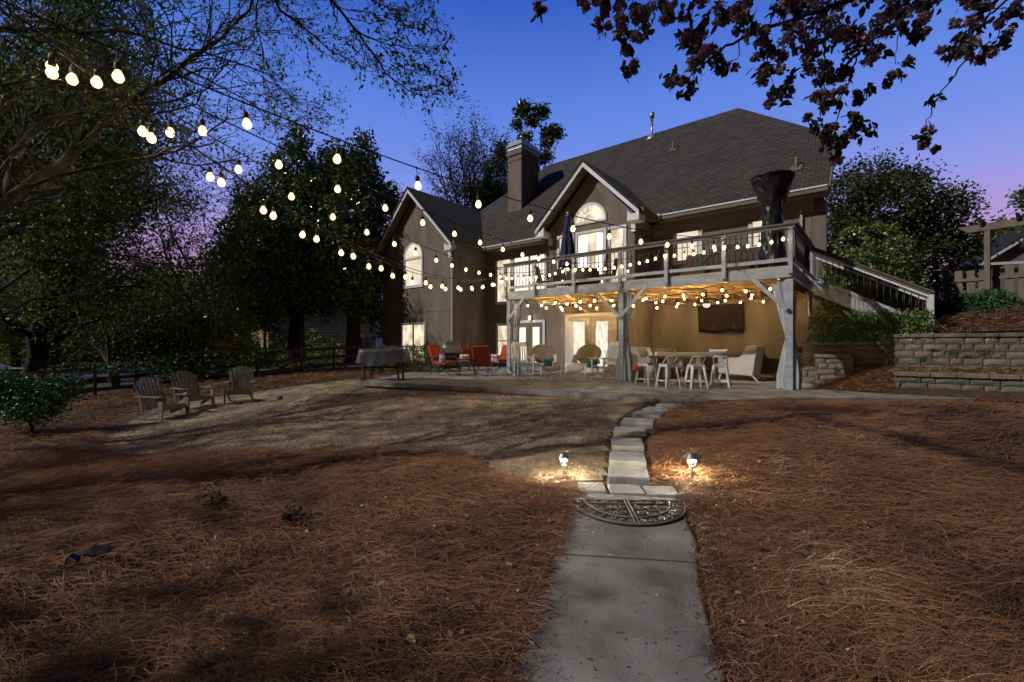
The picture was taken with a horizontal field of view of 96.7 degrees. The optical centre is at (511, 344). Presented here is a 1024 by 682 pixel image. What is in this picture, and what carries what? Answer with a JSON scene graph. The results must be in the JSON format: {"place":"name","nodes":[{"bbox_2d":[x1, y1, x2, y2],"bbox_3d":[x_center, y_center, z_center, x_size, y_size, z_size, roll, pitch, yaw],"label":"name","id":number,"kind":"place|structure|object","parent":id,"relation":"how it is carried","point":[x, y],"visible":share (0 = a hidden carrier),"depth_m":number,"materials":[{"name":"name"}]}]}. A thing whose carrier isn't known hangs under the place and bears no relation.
{"place":"outdoors","nodes":[
{"label":"outdoors","id":0,"kind":"place"},
{"bbox_2d":[102,378,644,481],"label":"lawn","id":1,"kind":"structure","parent":0,"point":[619,408],"depth_m":7.65,"materials":[{"name":"beige plant"}]},
{"bbox_2d":[133,377,190,421],"bbox_3d":[-8.538,1.310,11.059,1.019,1.057,0.800,0,0,16],"label":"adirondack chair","id":2,"kind":"object","parent":1,"relation":"on","point":[147,398],"visible":0.98,"depth_m":11.05,"materials":[{"name":"wood"}]},
{"bbox_2d":[169,370,215,411],"bbox_3d":[-8.565,1.220,12.159,1.019,1.056,0.800,0,0,32],"label":"adirondack chair","id":3,"kind":"object","parent":1,"relation":"on","point":[178,387],"visible":0.9,"depth_m":12.24,"materials":[{"name":"wood"}]},
{"bbox_2d":[157,392,861,649],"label":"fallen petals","id":4,"kind":"object","parent":1,"relation":"on","point":[742,620],"visible":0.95,"depth_m":2.89,"materials":[{"name":"brown plant"}]},
{"bbox_2d":[0,300,1023,681],"bbox_3d":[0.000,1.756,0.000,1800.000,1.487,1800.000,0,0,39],"label":"ground","id":5,"kind":"structure","parent":0,"point":[676,486],"depth_m":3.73,"materials":[{"name":"brown plant"}]},
{"bbox_2d":[0,366,94,434],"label":"nandina shrub","id":6,"kind":"object","parent":5,"relation":"on","point":[23,398],"visible":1,"depth_m":8.98,"materials":[{"name":"green plant"}]},
{"bbox_2d":[0,249,119,367],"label":"woodland tree","id":7,"kind":"object","parent":5,"relation":"on","point":[53,357],"depth_m":32.63,"materials":[{"name":"green plant"}]},
{"bbox_2d":[0,264,124,371],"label":"woodland tree","id":8,"kind":"object","parent":5,"relation":"on","point":[15,345],"visible":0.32,"depth_m":25.12,"materials":[{"name":"green plant"}]},
{"bbox_2d":[63,544,114,570],"bbox_3d":[-2.272,1.171,2.437,0.200,0.168,0.110,0,0,0],"label":"spotlight","id":9,"kind":"object","parent":5,"relation":"on","point":[96,550],"visible":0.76,"depth_m":2.43,"materials":[{"name":"black metal"}]},
{"bbox_2d":[0,36,207,387],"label":"leaning tree","id":10,"kind":"object","parent":5,"relation":"on","point":[39,347],"visible":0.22,"depth_m":18.73,"materials":[{"name":"green plant"}]},
{"bbox_2d":[0,228,212,382],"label":"bare tree","id":11,"kind":"object","parent":5,"relation":"on","point":[108,357],"visible":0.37,"depth_m":21.96,"materials":[{"name":"brown plant"}]},
{"bbox_2d":[48,262,194,368],"bbox_3d":[-26.621,-1.208,31.018,12.512,10.187,8.458,0,0,39],"label":"woodland tree","id":12,"kind":"object","parent":5,"relation":"on","point":[114,342],"visible":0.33,"depth_m":30.33,"materials":[{"name":"green plant"}]},
{"bbox_2d":[0,368,271,380],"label":"pool cover","id":13,"kind":"object","parent":5,"relation":"on","point":[102,373],"depth_m":24.43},
{"bbox_2d":[0,0,295,347],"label":"leafy tree","id":14,"kind":"object","parent":5,"relation":"on","point":[36,218],"visible":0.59,"depth_m":9.30,"materials":[{"name":"green plant"}]},
{"bbox_2d":[0,319,351,368],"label":"undergrowth","id":15,"kind":"object","parent":5,"relation":"on","point":[82,356],"visible":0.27,"depth_m":32.48,"materials":[{"name":"green plant"}]},
{"bbox_2d":[118,264,244,359],"bbox_3d":[-23.616,-1.747,33.129,11.036,9.203,9.473,0,0,39],"label":"woodland tree","id":16,"kind":"object","parent":5,"relation":"on","point":[183,346],"visible":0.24,"depth_m":32.01,"materials":[{"name":"green plant"}]},
{"bbox_2d":[0,342,368,395],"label":"rail fence","id":17,"kind":"object","parent":5,"relation":"on","point":[135,375],"visible":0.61,"depth_m":19.61,"materials":[{"name":"black wood"}]},
{"bbox_2d":[34,346,288,384],"bbox_3d":[-13.574,0.858,18.388,8.898,1.648,2.314,0,0,-26],"label":"fence vine","id":18,"kind":"object","parent":17,"relation":"attached to","point":[190,360],"visible":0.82,"depth_m":18.52,"materials":[{"name":"green plant"}]},
{"bbox_2d":[87,144,288,374],"bbox_3d":[-15.444,-3.981,21.133,8.899,11.324,6.672,0,0,6],"label":"bare tree","id":19,"kind":"object","parent":5,"relation":"on","point":[204,344],"visible":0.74,"depth_m":20.32,"materials":[{"name":"brown plant"}]},
{"bbox_2d":[198,488,229,512],"bbox_3d":[-2.173,1.199,3.324,0.265,0.318,0.194,0,0,39],"label":"seedling","id":20,"kind":"object","parent":5,"relation":"on","point":[212,497],"visible":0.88,"depth_m":3.30,"materials":[{"name":"green plant"}]},
{"bbox_2d":[199,331,261,361],"bbox_3d":[-14.311,0.087,23.207,2.604,1.618,2.384,0,0,8],"label":"azalea shrub","id":21,"kind":"object","parent":5,"relation":"on","point":[252,343],"visible":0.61,"depth_m":23.15,"materials":[{"name":"green plant"}]},
{"bbox_2d":[0,0,477,302],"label":"maple tree","id":22,"kind":"object","parent":5,"relation":"on","point":[12,195],"visible":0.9,"depth_m":5.56,"materials":[{"name":"green plant"}]},
{"bbox_2d":[0,7,504,289],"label":"string light","id":23,"kind":"object","parent":22,"relation":"hanging from","point":[51,72],"visible":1,"depth_m":5.52,"materials":[{"name":"white glass"}]},
{"bbox_2d":[222,366,256,404],"bbox_3d":[-7.763,1.136,12.999,0.800,1.057,1.019,0,0,-26],"label":"adirondack chair","id":24,"kind":"object","parent":5,"relation":"on","point":[247,381],"visible":0.98,"depth_m":13.21,"materials":[{"name":"wood"}]},
{"bbox_2d":[147,235,382,368],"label":"neighbour house","id":25,"kind":"structure","parent":5,"relation":"on","point":[339,328],"depth_m":37.44,"materials":[{"name":"grey"}]},
{"bbox_2d":[191,116,351,361],"bbox_3d":[-13.319,-5.788,24.993,10.103,13.395,5.600,0,0,12],"label":"magnolia tree","id":26,"kind":"object","parent":5,"relation":"on","point":[297,293],"visible":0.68,"depth_m":24.00,"materials":[{"name":"green plant"}]},
{"bbox_2d":[277,498,311,529],"bbox_3d":[-1.436,1.189,3.017,0.222,0.334,0.193,0,0,-34],"label":"seedling","id":27,"kind":"object","parent":5,"relation":"on","point":[289,516],"visible":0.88,"depth_m":3.02,"materials":[{"name":"green plant"}]},
{"bbox_2d":[302,125,403,362],"bbox_3d":[-8.211,-5.315,25.075,5.187,12.646,6.043,0,0,39],"label":"magnolia tree","id":28,"kind":"object","parent":5,"relation":"on","point":[360,296],"visible":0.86,"depth_m":23.70,"materials":[{"name":"green plant"}]},
{"bbox_2d":[362,343,442,373],"bbox_3d":[-4.319,0.757,17.986,3.635,1.707,1.494,0,0,23],"label":"box hedge","id":29,"kind":"object","parent":5,"relation":"on","point":[417,358],"visible":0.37,"depth_m":17.60,"materials":[{"name":"green plant"}]},
{"bbox_2d":[412,96,519,210],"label":"bare tree","id":30,"kind":"object","parent":5,"relation":"on","point":[466,174],"visible":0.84,"depth_m":42.45,"materials":[{"name":"brown plant"}]},
{"bbox_2d":[457,135,542,210],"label":"budding tree","id":31,"kind":"object","parent":5,"relation":"on","point":[501,184],"visible":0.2,"depth_m":47.19,"materials":[{"name":"grey plant"}]},
{"bbox_2d":[153,399,879,681],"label":"fallen leaves","id":32,"kind":"object","parent":5,"relation":"on","point":[870,674],"visible":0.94,"depth_m":2.16,"materials":[{"name":"brown plant"}]},
{"bbox_2d":[509,97,567,170],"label":"pine tree","id":33,"kind":"object","parent":5,"relation":"on","point":[550,134],"visible":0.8,"depth_m":45.70,"materials":[{"name":"green plant"}]},
{"bbox_2d":[371,108,838,376],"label":"house","id":34,"kind":"structure","parent":5,"relation":"on","point":[693,178],"depth_m":18.32,"materials":[{"name":"paint"}]},
{"bbox_2d":[404,257,422,288],"bbox_3d":[-4.969,-3.636,22.906,1.473,1.516,0.048,0,0,39],"label":"window","id":35,"kind":"structure","parent":34,"relation":"in","point":[417,263],"depth_m":22.86,"materials":[{"name":"grey glass"}]},
{"bbox_2d":[401,322,425,362],"bbox_3d":[-4.985,-0.119,22.919,1.926,2.038,0.048,0,0,39],"label":"window","id":36,"kind":"structure","parent":34,"relation":"in","point":[412,332],"depth_m":22.88,"materials":[{"name":"grey glass"}]},
{"bbox_2d":[496,323,506,356],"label":"window","id":37,"kind":"structure","parent":34,"relation":"in","point":[501,328],"depth_m":22.31,"materials":[{"name":"grey glass"}]},
{"bbox_2d":[495,259,511,304],"bbox_3d":[-0.400,-3.165,22.165,1.050,2.329,0.048,0,0,39],"label":"window","id":38,"kind":"structure","parent":34,"relation":"in","point":[499,287],"depth_m":22.27,"materials":[{"name":"grey glass"}]},
{"bbox_2d":[512,254,546,302],"bbox_3d":[0.795,-3.165,21.197,1.986,2.329,0.048,0,0,39],"label":"window","id":39,"kind":"structure","parent":34,"relation":"in","point":[525,268],"depth_m":21.34,"materials":[{"name":"grey glass"}]},
{"bbox_2d":[519,320,544,367],"bbox_3d":[0.784,-0.059,21.167,1.801,2.178,0.108,0,0,39],"label":"door","id":40,"kind":"structure","parent":34,"relation":"in","point":[532,332],"depth_m":21.12,"materials":[{"name":"white glass"}]},
{"bbox_2d":[575,227,605,282],"bbox_3d":[2.996,-3.189,17.357,1.313,2.378,0.048,0,0,39],"label":"window","id":41,"kind":"structure","parent":34,"relation":"in","point":[592,234],"depth_m":17.31,"materials":[{"name":"grey glass"}]},
{"bbox_2d":[574,202,606,225],"bbox_3d":[2.973,-5.040,17.374,1.391,0.786,0.050,0,0,39],"label":"window","id":42,"kind":"structure","parent":34,"relation":"in","point":[592,210],"depth_m":17.37,"materials":[{"name":"grey glass"}]},
{"bbox_2d":[565,312,616,372],"bbox_3d":[2.967,-0.091,17.341,2.207,2.242,0.108,0,0,39],"label":"door","id":43,"kind":"structure","parent":34,"relation":"in","point":[581,330],"depth_m":17.34,"materials":[{"name":"paint"}]},
{"bbox_2d":[608,224,626,281],"bbox_3d":[3.851,-3.183,16.664,0.725,2.366,0.048,0,0,39],"label":"window","id":44,"kind":"structure","parent":34,"relation":"in","point":[619,234],"depth_m":16.64,"materials":[{"name":"grey glass"}]},
{"bbox_2d":[673,230,701,264],"bbox_3d":[6.418,-3.631,16.644,1.041,1.288,0.048,0,0,39],"label":"window","id":45,"kind":"structure","parent":34,"relation":"in","point":[694,233],"depth_m":16.70,"materials":[{"name":"grey glass"}]},
{"bbox_2d":[697,303,743,333],"bbox_3d":[7.257,-0.907,15.844,1.522,1.012,0.160,0,0,39],"label":"tv cover","id":46,"kind":"object","parent":34,"relation":"attached to","point":[718,318],"visible":0.95,"depth_m":15.76,"materials":[{"name":"black fabric"}]},
{"bbox_2d":[609,451,645,467],"bbox_3d":[1.165,1.170,4.611,0.355,0.090,0.406,0,0,13],"label":"stepping stone","id":47,"kind":"object","parent":5,"relation":"on","point":[627,459],"visible":0.8,"depth_m":4.47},
{"bbox_2d":[611,437,644,452],"bbox_3d":[1.331,1.160,5.267,0.359,0.090,0.450,0,0,12],"label":"stepping stone","id":48,"kind":"object","parent":5,"relation":"on","point":[623,444],"visible":0.84,"depth_m":5.10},
{"bbox_2d":[608,466,649,486],"bbox_3d":[1.040,1.180,4.082,0.350,0.090,0.349,0,0,13],"label":"stepping stone","id":49,"kind":"object","parent":5,"relation":"on","point":[628,475],"visible":0.8,"depth_m":3.96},
{"bbox_2d":[613,427,645,439],"bbox_3d":[1.527,1.145,5.913,0.403,0.090,0.396,0,0,14],"label":"stepping stone","id":50,"kind":"object","parent":5,"relation":"on","point":[626,432],"visible":0.85,"depth_m":5.76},
{"bbox_2d":[620,417,654,428],"bbox_3d":[1.821,1.135,6.577,0.448,0.090,0.452,0,0,20],"label":"stepping stone","id":51,"kind":"object","parent":5,"relation":"on","point":[637,422],"visible":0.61,"depth_m":6.41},
{"bbox_2d":[569,489,705,514],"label":"gravel","id":52,"kind":"structure","parent":5,"relation":"on","point":[646,495],"depth_m":3.67,"materials":[{"name":"grey gravel"}]},
{"bbox_2d":[577,482,606,493],"bbox_3d":[0.669,1.215,3.818,0.222,0.060,0.246,0,0,4],"label":"paver","id":53,"kind":"object","parent":52,"relation":"on","point":[599,488],"visible":0.56,"depth_m":3.79,"materials":[{"name":"concrete"}]},
{"bbox_2d":[607,484,644,495],"bbox_3d":[0.939,1.215,3.765,0.265,0.060,0.242,0,0,4],"label":"paver","id":54,"kind":"object","parent":52,"relation":"on","point":[626,489],"visible":0.59,"depth_m":3.73,"materials":[{"name":"concrete"}]},
{"bbox_2d":[642,486,679,498],"bbox_3d":[1.216,1.215,3.719,0.249,0.060,0.228,0,0,4],"label":"paver","id":55,"kind":"object","parent":52,"relation":"on","point":[655,491],"visible":0.62,"depth_m":3.68,"materials":[{"name":"concrete"}]},
{"bbox_2d":[530,0,1023,165],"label":"cherry tree","id":56,"kind":"object","parent":5,"relation":"on","point":[896,11],"visible":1,"depth_m":3.05,"materials":[{"name":"purple plant"}]},
{"bbox_2d":[886,332,1023,370],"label":"retaining wall","id":57,"kind":"structure","parent":5,"relation":"on","point":[982,350],"depth_m":10.41,"materials":[{"name":"grey stone"}]},
{"bbox_2d":[894,371,1023,392],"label":"retaining wall","id":58,"kind":"structure","parent":5,"relation":"on","point":[971,381],"depth_m":9.11,"materials":[{"name":"grey stone"}]},
{"bbox_2d":[0,0,1023,336],"label":"sky","id":59,"kind":"structure","parent":0,"point":[559,61],"materials":[{"name":"blue"}]},
{"bbox_2d":[514,492,723,681],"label":"path","id":60,"kind":"structure","parent":0,"point":[652,661],"depth_m":2.04,"materials":[{"name":"concrete"}]},
{"bbox_2d":[569,498,686,526],"bbox_3d":[0.848,1.182,3.227,0.865,0.020,0.484,0,0,4],"label":"doormat","id":61,"kind":"object","parent":60,"relation":"on","point":[639,513],"visible":0.97,"depth_m":3.23,"materials":[{"name":"black rubber"}]},
{"bbox_2d":[359,366,1023,403],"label":"patio","id":62,"kind":"structure","parent":0,"point":[499,380],"depth_m":11.03,"materials":[{"name":"concrete"}]},
{"bbox_2d":[356,348,410,380],"bbox_3d":[-3.765,0.575,13.398,1.560,0.950,0.914,0,0,2],"label":"covered table","id":63,"kind":"object","parent":62,"relation":"on","point":[369,357],"visible":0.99,"depth_m":13.01,"materials":[{"name":"grey fabric"}]},
{"bbox_2d":[425,345,457,375],"bbox_3d":[-2.399,0.519,15.659,1.002,1.039,0.667,0,0,28],"label":"patio chair","id":64,"kind":"object","parent":62,"relation":"on","point":[434,351],"visible":0.84,"depth_m":15.58,"materials":[{"name":"red fabric"}]},
{"bbox_2d":[440,340,469,368],"bbox_3d":[-2.477,0.421,18.697,1.460,1.218,0.630,0,0,-16],"label":"gas grill","id":65,"kind":"object","parent":62,"relation":"on","point":[451,347],"visible":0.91,"depth_m":18.50,"materials":[{"name":"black metal"}]},
{"bbox_2d":[470,345,493,375],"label":"patio chair","id":66,"kind":"object","parent":62,"relation":"on","point":[480,354],"visible":0.98,"depth_m":14.96,"materials":[{"name":"red fabric"}]},
{"bbox_2d":[510,342,532,375],"bbox_3d":[0.309,0.461,15.151,0.680,1.120,0.911,0,0,-12],"label":"rocking chair","id":67,"kind":"object","parent":62,"relation":"on","point":[513,355],"visible":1,"depth_m":15.40,"materials":[{"name":"white wood"}]},
{"bbox_2d":[530,344,560,374],"bbox_3d":[1.203,0.503,16.199,0.940,1.059,1.670,0,0,-8],"label":"lounge chair","id":68,"kind":"object","parent":62,"relation":"on","point":[539,353],"visible":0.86,"depth_m":16.65,"materials":[{"name":"beige wicker"}]},
{"bbox_2d":[517,375,622,382],"bbox_3d":[1.909,1.023,13.787,3.000,0.012,1.900,0,0,25],"label":"rug","id":69,"kind":"object","parent":62,"relation":"on","point":[564,378],"visible":0.79,"depth_m":13.42,"materials":[{"name":"grey fabric"}]},
{"bbox_2d":[587,342,617,378],"bbox_3d":[2.814,0.461,13.801,0.911,1.120,0.680,0,0,-28],"label":"rocking chair","id":70,"kind":"object","parent":69,"relation":"on","point":[614,345],"visible":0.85,"depth_m":13.89,"materials":[{"name":"white wood"}]},
{"bbox_2d":[565,344,600,375],"bbox_3d":[2.495,0.503,15.921,0.940,1.059,1.670,0,0,28],"label":"lounge chair","id":71,"kind":"object","parent":62,"relation":"on","point":[585,352],"visible":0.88,"depth_m":16.30,"materials":[{"name":"beige wicker"}]},
{"bbox_2d":[634,355,658,386],"bbox_3d":[3.410,0.645,11.550,0.439,0.776,0.439,0,0,-38],"label":"bar stool","id":72,"kind":"object","parent":62,"relation":"on","point":[646,365],"visible":0.97,"depth_m":11.49,"materials":[{"name":"white metal"}]},
{"bbox_2d":[630,347,668,376],"bbox_3d":[4.219,0.545,14.037,0.780,0.990,0.978,0,0,-40],"label":"armchair","id":73,"kind":"object","parent":62,"relation":"on","point":[636,352],"visible":0.48,"depth_m":13.95,"materials":[{"name":"beige fabric"}]},
{"bbox_2d":[503,221,815,389],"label":"deck","id":74,"kind":"structure","parent":62,"relation":"on","point":[790,272],"depth_m":12.66,"materials":[{"name":"paint"}]},
{"bbox_2d":[0,11,500,277],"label":"string light","id":75,"kind":"object","parent":74,"relation":"hanging from","point":[71,78],"visible":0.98,"depth_m":5.79,"materials":[{"name":"white glass"}]},
{"bbox_2d":[0,1,503,290],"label":"string light","id":76,"kind":"object","parent":74,"relation":"hanging from","point":[142,131],"visible":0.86,"depth_m":5.89,"materials":[{"name":"white glass"}]},
{"bbox_2d":[0,9,572,265],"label":"string light","id":77,"kind":"object","parent":74,"relation":"hanging from","point":[95,81],"visible":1,"depth_m":5.36,"materials":[{"name":"white glass"}]},
{"bbox_2d":[0,0,718,248],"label":"string light","id":78,"kind":"object","parent":74,"relation":"hanging from","point":[117,76],"visible":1,"depth_m":5.01,"materials":[{"name":"white glass"}]},
{"bbox_2d":[511,301,521,374],"bbox_3d":[0.131,-0.225,15.603,0.490,2.550,0.270,0,0,39],"label":"curtain","id":79,"kind":"object","parent":74,"relation":"hanging from","point":[517,316],"visible":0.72,"depth_m":15.52,"materials":[{"name":"grey fabric"}]},
{"bbox_2d":[559,211,576,285],"bbox_3d":[1.999,-3.310,16.395,0.647,3.000,0.647,0,0,-40],"label":"patio umbrella","id":80,"kind":"object","parent":74,"relation":"on","point":[567,246],"visible":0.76,"depth_m":16.25,"materials":[{"name":"blue fabric"}]},
{"bbox_2d":[565,267,599,285],"bbox_3d":[2.380,-2.195,15.316,1.251,0.770,0.840,0,0,39],"label":"deck table","id":81,"kind":"object","parent":74,"relation":"on","point":[588,273],"visible":0.53,"depth_m":14.96,"materials":[{"name":"black metal"}]},
{"bbox_2d":[615,292,633,380],"bbox_3d":[3.246,-0.225,13.100,0.554,2.550,0.341,0,0,39],"label":"curtain","id":82,"kind":"object","parent":74,"relation":"hanging from","point":[628,367],"visible":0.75,"depth_m":12.97,"materials":[{"name":"grey fabric"}]},
{"bbox_2d":[505,228,789,279],"bbox_3d":[2.987,-2.380,12.866,8.393,0.496,0.124,0,0,39],"label":"string light","id":83,"kind":"object","parent":74,"relation":"hanging from","point":[714,250],"visible":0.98,"depth_m":12.15,"materials":[{"name":"white glass"}]},
{"bbox_2d":[524,279,782,306],"bbox_3d":[3.412,-1.439,13.382,7.902,0.283,0.258,0,0,39],"label":"string light","id":84,"kind":"object","parent":74,"relation":"hanging from","point":[683,295],"visible":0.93,"depth_m":12.76,"materials":[{"name":"black"}]},
{"bbox_2d":[681,247,758,274],"bbox_3d":[6.166,-2.298,13.398,2.111,0.976,0.815,0,0,39],"label":"covered sofa","id":85,"kind":"object","parent":74,"relation":"on","point":[756,249],"visible":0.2,"depth_m":13.40,"materials":[{"name":"grey fabric"}]},
{"bbox_2d":[698,244,758,272],"bbox_3d":[5.839,-2.230,12.193,1.530,0.840,0.560,0,0,39],"label":"garden bench","id":86,"kind":"object","parent":74,"relation":"on","point":[707,254],"visible":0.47,"depth_m":11.96,"materials":[{"name":"black metal"}]},
{"bbox_2d":[750,170,795,267],"bbox_3d":[6.739,-3.100,11.772,1.035,2.580,1.045,0,0,39],"label":"patio heater","id":87,"kind":"object","parent":74,"relation":"on","point":[771,189],"visible":0.74,"depth_m":11.54,"materials":[{"name":"black plastic"}]},
{"bbox_2d":[772,280,801,389],"bbox_3d":[6.376,-0.225,10.565,0.599,2.550,0.312,0,0,39],"label":"curtain","id":88,"kind":"object","parent":74,"relation":"hanging from","point":[779,289],"visible":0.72,"depth_m":10.51,"materials":[{"name":"grey fabric"}]},
{"bbox_2d":[655,356,680,388],"bbox_3d":[3.771,0.645,11.018,0.439,0.776,0.439,0,0,-18],"label":"bar stool","id":89,"kind":"object","parent":62,"relation":"on","point":[667,366],"visible":0.99,"depth_m":10.89,"materials":[{"name":"white metal"}]},
{"bbox_2d":[640,352,728,385],"bbox_3d":[4.414,0.605,11.720,2.050,0.850,0.680,0,0,0],"label":"bar table","id":90,"kind":"object","parent":62,"relation":"on","point":[662,356],"visible":0.71,"depth_m":11.46,"materials":[{"name":"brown wood"}]},
{"bbox_2d":[684,356,708,388],"bbox_3d":[4.355,0.645,10.770,0.439,0.776,0.439,0,0,0],"label":"bar stool","id":91,"kind":"object","parent":62,"relation":"on","point":[698,365],"visible":1,"depth_m":10.62,"materials":[{"name":"white metal"}]},
{"bbox_2d":[710,356,730,388],"bbox_3d":[4.984,0.645,10.893,0.439,0.776,0.439,0,0,22],"label":"bar stool","id":92,"kind":"object","parent":62,"relation":"on","point":[720,363],"visible":0.99,"depth_m":10.76,"materials":[{"name":"white metal"}]},
{"bbox_2d":[718,345,764,381],"bbox_3d":[6.716,0.525,13.319,1.079,1.030,0.860,0,0,41],"label":"armchair","id":93,"kind":"object","parent":62,"relation":"on","point":[748,362],"visible":0.76,"depth_m":12.90,"materials":[{"name":"beige fabric"}]},
{"bbox_2d":[746,353,779,379],"bbox_3d":[7.503,0.560,13.612,0.828,0.960,0.660,0,0,15],"label":"armchair","id":94,"kind":"object","parent":62,"relation":"on","point":[770,365],"visible":0.34,"depth_m":13.28,"materials":[{"name":"wicker"}]},
{"bbox_2d":[814,354,853,384],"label":"retaining wall","id":95,"kind":"structure","parent":62,"relation":"on","point":[829,366],"depth_m":11.40,"materials":[{"name":"grey stone"}]},
{"bbox_2d":[801,341,886,383],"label":"retaining wall","id":96,"kind":"structure","parent":62,"relation":"on","point":[869,354],"depth_m":11.69,"materials":[{"name":"grey stone"}]},
{"bbox_2d":[807,307,936,347],"bbox_3d":[9.025,-0.387,11.573,2.611,1.092,0.727,0,0,39],"label":"hedge","id":97,"kind":"object","parent":96,"relation":"on","point":[908,323],"visible":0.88,"depth_m":11.54,"materials":[{"name":"green plant"}]},
{"bbox_2d":[806,309,1023,341],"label":"terrace ground","id":98,"kind":"structure","parent":0,"point":[990,331],"depth_m":11.45,"materials":[{"name":"soil"}]},
{"bbox_2d":[815,215,935,333],"bbox_3d":[10.768,-1.848,13.778,3.031,4.294,2.660,0,0,39],"label":"clipped hedge","id":99,"kind":"object","parent":98,"relation":"on","point":[873,257],"visible":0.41,"depth_m":13.14,"materials":[{"name":"green plant"}]},
{"bbox_2d":[810,247,985,337],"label":"stairs","id":100,"kind":"structure","parent":98,"relation":"on","point":[835,293],"depth_m":12.22,"materials":[{"name":"paint"}]},
{"bbox_2d":[824,142,1014,304],"bbox_3d":[20.717,-5.787,23.895,10.113,9.989,6.468,0,0,1],"label":"leafy tree","id":101,"kind":"object","parent":98,"relation":"on","point":[935,243],"visible":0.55,"depth_m":23.16,"materials":[{"name":"green plant"}]},
{"bbox_2d":[915,263,1023,303],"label":"picket fence","id":102,"kind":"object","parent":98,"relation":"on","point":[1009,276],"visible":0.29,"depth_m":15.77,"materials":[{"name":"grey wood"}]},
{"bbox_2d":[934,287,1023,315],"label":"juniper shrub","id":103,"kind":"object","parent":98,"relation":"on","point":[989,299],"visible":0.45,"depth_m":13.32,"materials":[{"name":"green plant"}]},
{"bbox_2d":[939,227,1023,299],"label":"neighbour house","id":104,"kind":"structure","parent":98,"relation":"on","point":[1008,252],"depth_m":36.24,"materials":[{"name":"grey"}]},
{"bbox_2d":[958,212,1023,288],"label":"pergola","id":105,"kind":"object","parent":98,"relation":"on","point":[987,228],"visible":0.89,"depth_m":15.16,"materials":[{"name":"wood"}]},
{"bbox_2d":[965,211,1023,253],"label":"tree","id":106,"kind":"object","parent":98,"relation":"on","point":[1006,230],"visible":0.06,"depth_m":41.66,"materials":[{"name":"green plant"}]},
{"bbox_2d":[1005,184,1023,246],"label":"tree","id":107,"kind":"object","parent":98,"relation":"on","point":[1020,193],"visible":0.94,"depth_m":30.60,"materials":[{"name":"green plant"}]},
{"bbox_2d":[832,372,1023,401],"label":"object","id":108,"kind":"structure","parent":0,"point":[985,395],"depth_m":9.22,"materials":[{"name":"soil"}]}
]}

